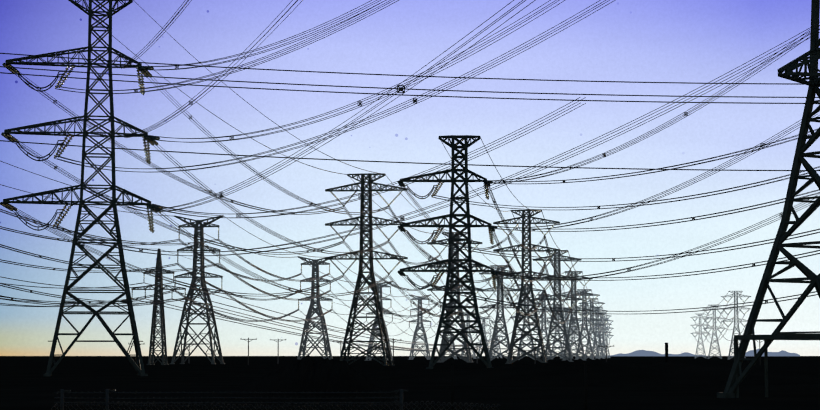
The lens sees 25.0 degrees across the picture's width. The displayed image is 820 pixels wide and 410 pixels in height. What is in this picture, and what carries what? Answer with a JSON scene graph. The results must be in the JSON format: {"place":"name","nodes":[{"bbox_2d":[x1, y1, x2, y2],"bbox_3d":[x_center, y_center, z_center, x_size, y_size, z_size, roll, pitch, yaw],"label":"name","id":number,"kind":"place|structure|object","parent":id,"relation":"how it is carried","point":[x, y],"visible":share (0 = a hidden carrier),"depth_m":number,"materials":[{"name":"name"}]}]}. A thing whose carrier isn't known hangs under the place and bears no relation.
{"place":"outdoors","nodes":[
{"label":"outdoors","id":0,"kind":"place"},
{"bbox_2d":[0,356,819,409],"bbox_3d":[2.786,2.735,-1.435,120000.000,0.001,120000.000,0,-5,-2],"label":"ground","id":1,"kind":"structure","parent":0,"point":[25,384],"depth_m":167.18,"materials":[{"name":"soil"}]},
{"bbox_2d":[3,0,154,375],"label":"tower angle","id":2,"kind":"object","parent":1,"relation":"on","point":[139,367],"visible":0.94,"depth_m":266.45,"materials":[{"name":"metal"}]},
{"bbox_2d":[0,0,819,351],"bbox_3d":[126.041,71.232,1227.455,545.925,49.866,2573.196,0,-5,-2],"label":"conductors","id":3,"kind":"object","parent":2,"relation":"attached to","point":[306,212],"visible":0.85,"depth_m":309.80,"materials":[{"name":"grey"}]},
{"bbox_2d":[131,249,185,364],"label":"tower mast","id":4,"kind":"object","parent":1,"relation":"on","point":[158,289],"visible":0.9,"depth_m":585.62,"materials":[{"name":"metal"}]},
{"bbox_2d":[182,343,196,362],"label":"distribution pole","id":5,"kind":"object","parent":1,"relation":"on","point":[189,351],"visible":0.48,"depth_m":702.51,"materials":[{"name":"brown wood"}]},
{"bbox_2d":[170,215,224,363],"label":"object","id":6,"kind":"object","parent":1,"relation":"on","point":[197,225],"visible":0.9,"depth_m":646.49,"materials":[{"name":"metal"}]},
{"bbox_2d":[240,338,256,364],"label":"distribution pole","id":7,"kind":"object","parent":1,"relation":"on","point":[248,339],"visible":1,"depth_m":592.79,"materials":[{"name":"brown wood"}]},
{"bbox_2d":[270,339,285,363],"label":"distribution pole","id":8,"kind":"object","parent":1,"relation":"on","point":[278,350],"visible":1,"depth_m":666.53,"materials":[{"name":"brown wood"}]},
{"bbox_2d":[297,256,332,359],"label":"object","id":9,"kind":"object","parent":1,"relation":"on","point":[317,310],"visible":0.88,"depth_m":912.23,"materials":[{"name":"metal"}]},
{"bbox_2d":[325,173,407,365],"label":"suspension tower","id":10,"kind":"structure","parent":1,"relation":"on","point":[350,328],"depth_m":536.04,"materials":[{"name":"metal"}]},
{"bbox_2d":[366,281,392,359],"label":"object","id":11,"kind":"object","parent":1,"relation":"on","point":[381,285],"visible":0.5,"depth_m":1178.81,"materials":[{"name":"metal"}]},
{"bbox_2d":[390,338,397,364],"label":"distribution pole","id":12,"kind":"object","parent":1,"relation":"on","point":[393,342],"visible":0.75,"depth_m":556.99,"materials":[{"name":"brown wood"}]},
{"bbox_2d":[408,294,430,359],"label":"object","id":13,"kind":"object","parent":1,"relation":"on","point":[418,320],"visible":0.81,"depth_m":1443.91,"materials":[{"name":"metal"}]},
{"bbox_2d":[439,302,456,358],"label":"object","id":14,"kind":"object","parent":1,"relation":"on","point":[454,357],"visible":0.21,"depth_m":1709.32,"materials":[{"name":"metal"}]},
{"bbox_2d":[400,135,496,368],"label":"tower angle","id":15,"kind":"object","parent":1,"relation":"on","point":[467,226],"visible":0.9,"depth_m":410.89,"materials":[{"name":"metal"}]},
{"bbox_2d":[427,232,482,362],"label":"suspension tower","id":16,"kind":"structure","parent":1,"relation":"on","point":[468,359],"depth_m":806.92,"materials":[{"name":"metal"}]},
{"bbox_2d":[460,311,476,358],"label":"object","id":17,"kind":"object","parent":1,"relation":"on","point":[470,337],"visible":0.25,"depth_m":1975.48,"materials":[{"name":"metal"}]},
{"bbox_2d":[477,316,490,357],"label":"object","id":18,"kind":"object","parent":1,"relation":"on","point":[483,327],"visible":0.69,"depth_m":2241.92,"materials":[{"name":"metal"}]},
{"bbox_2d":[489,320,502,357],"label":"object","id":19,"kind":"object","parent":1,"relation":"on","point":[497,341],"visible":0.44,"depth_m":2508.94,"materials":[{"name":"metal"}]},
{"bbox_2d":[480,265,520,360],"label":"suspension tower","id":20,"kind":"structure","parent":1,"relation":"on","point":[498,317],"depth_m":1067.78,"materials":[{"name":"metal"}]},
{"bbox_2d":[493,210,559,363],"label":"suspension tower","id":21,"kind":"structure","parent":1,"relation":"on","point":[521,300],"depth_m":668.54,"materials":[{"name":"metal"}]},
{"bbox_2d":[511,284,542,359],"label":"suspension tower","id":22,"kind":"structure","parent":1,"relation":"on","point":[529,328],"depth_m":1340.55,"materials":[{"name":"metal"}]},
{"bbox_2d":[527,338,542,363],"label":"distribution pole","id":23,"kind":"object","parent":1,"relation":"on","point":[535,346],"visible":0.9,"depth_m":632.31,"materials":[{"name":"brown wood"}]},
{"bbox_2d":[530,294,557,358],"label":"suspension tower","id":24,"kind":"structure","parent":1,"relation":"on","point":[542,324],"depth_m":1613.14,"materials":[{"name":"metal"}]},
{"bbox_2d":[546,304,567,357],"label":"suspension tower","id":25,"kind":"structure","parent":1,"relation":"on","point":[555,335],"depth_m":1874.14,"materials":[{"name":"metal"}]},
{"bbox_2d":[533,250,581,361],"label":"suspension tower","id":26,"kind":"structure","parent":1,"relation":"on","point":[559,295],"depth_m":920.70,"materials":[{"name":"metal"}]},
{"bbox_2d":[556,311,576,357],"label":"suspension tower","id":27,"kind":"structure","parent":1,"relation":"on","point":[567,331],"depth_m":2147.60,"materials":[{"name":"metal"}]},
{"bbox_2d":[568,317,580,356],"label":"suspension tower","id":28,"kind":"structure","parent":1,"relation":"on","point":[574,338],"depth_m":2418.40,"materials":[{"name":"metal"}]},
{"bbox_2d":[557,271,592,359],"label":"suspension tower","id":29,"kind":"structure","parent":1,"relation":"on","point":[577,328],"depth_m":1178.72,"materials":[{"name":"metal"}]},
{"bbox_2d":[571,289,599,359],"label":"suspension tower","id":30,"kind":"structure","parent":1,"relation":"on","point":[582,330],"depth_m":1436.85,"materials":[{"name":"metal"}]},
{"bbox_2d":[578,298,604,358],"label":"suspension tower","id":31,"kind":"structure","parent":1,"relation":"on","point":[591,326],"depth_m":1695.13,"materials":[{"name":"metal"}]},
{"bbox_2d":[587,307,608,358],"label":"suspension tower","id":32,"kind":"structure","parent":1,"relation":"on","point":[599,340],"depth_m":1953.06,"materials":[{"name":"metal"}]},
{"bbox_2d":[593,312,611,357],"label":"suspension tower","id":33,"kind":"structure","parent":1,"relation":"on","point":[604,346],"depth_m":2211.06,"materials":[{"name":"metal"}]},
{"bbox_2d":[596,318,613,357],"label":"suspension tower","id":34,"kind":"structure","parent":1,"relation":"on","point":[605,337],"depth_m":2469.19,"materials":[{"name":"metal"}]},
{"bbox_2d":[665,343,667,361],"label":"post","id":35,"kind":"object","parent":1,"relation":"on","point":[666,352],"visible":0.79,"depth_m":698.92,"materials":[{"name":"grey"}]},
{"bbox_2d":[690,314,709,357],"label":"suspension tower","id":36,"kind":"structure","parent":1,"relation":"on","point":[700,333],"depth_m":2308.73,"materials":[{"name":"metal"}]},
{"bbox_2d":[702,305,724,358],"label":"suspension tower","id":37,"kind":"structure","parent":1,"relation":"on","point":[715,334],"depth_m":1906.09,"materials":[{"name":"metal"}]},
{"bbox_2d":[721,291,750,358],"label":"suspension tower","id":38,"kind":"structure","parent":1,"relation":"on","point":[734,321],"depth_m":1503.82,"materials":[{"name":"metal"}]},
{"bbox_2d":[717,0,819,397],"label":"tower","id":39,"kind":"structure","parent":1,"relation":"on","point":[735,380],"depth_m":125.68,"materials":[{"name":"metal"}]},
{"bbox_2d":[0,0,819,355],"label":"sky","id":40,"kind":"structure","parent":0,"point":[693,41],"materials":[{"name":"blue"}]},
{"bbox_2d":[610,349,799,355],"bbox_3d":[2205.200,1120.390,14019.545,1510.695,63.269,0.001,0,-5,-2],"label":"mountains","id":41,"kind":"structure","parent":0,"point":[653,353],"depth_m":14013.96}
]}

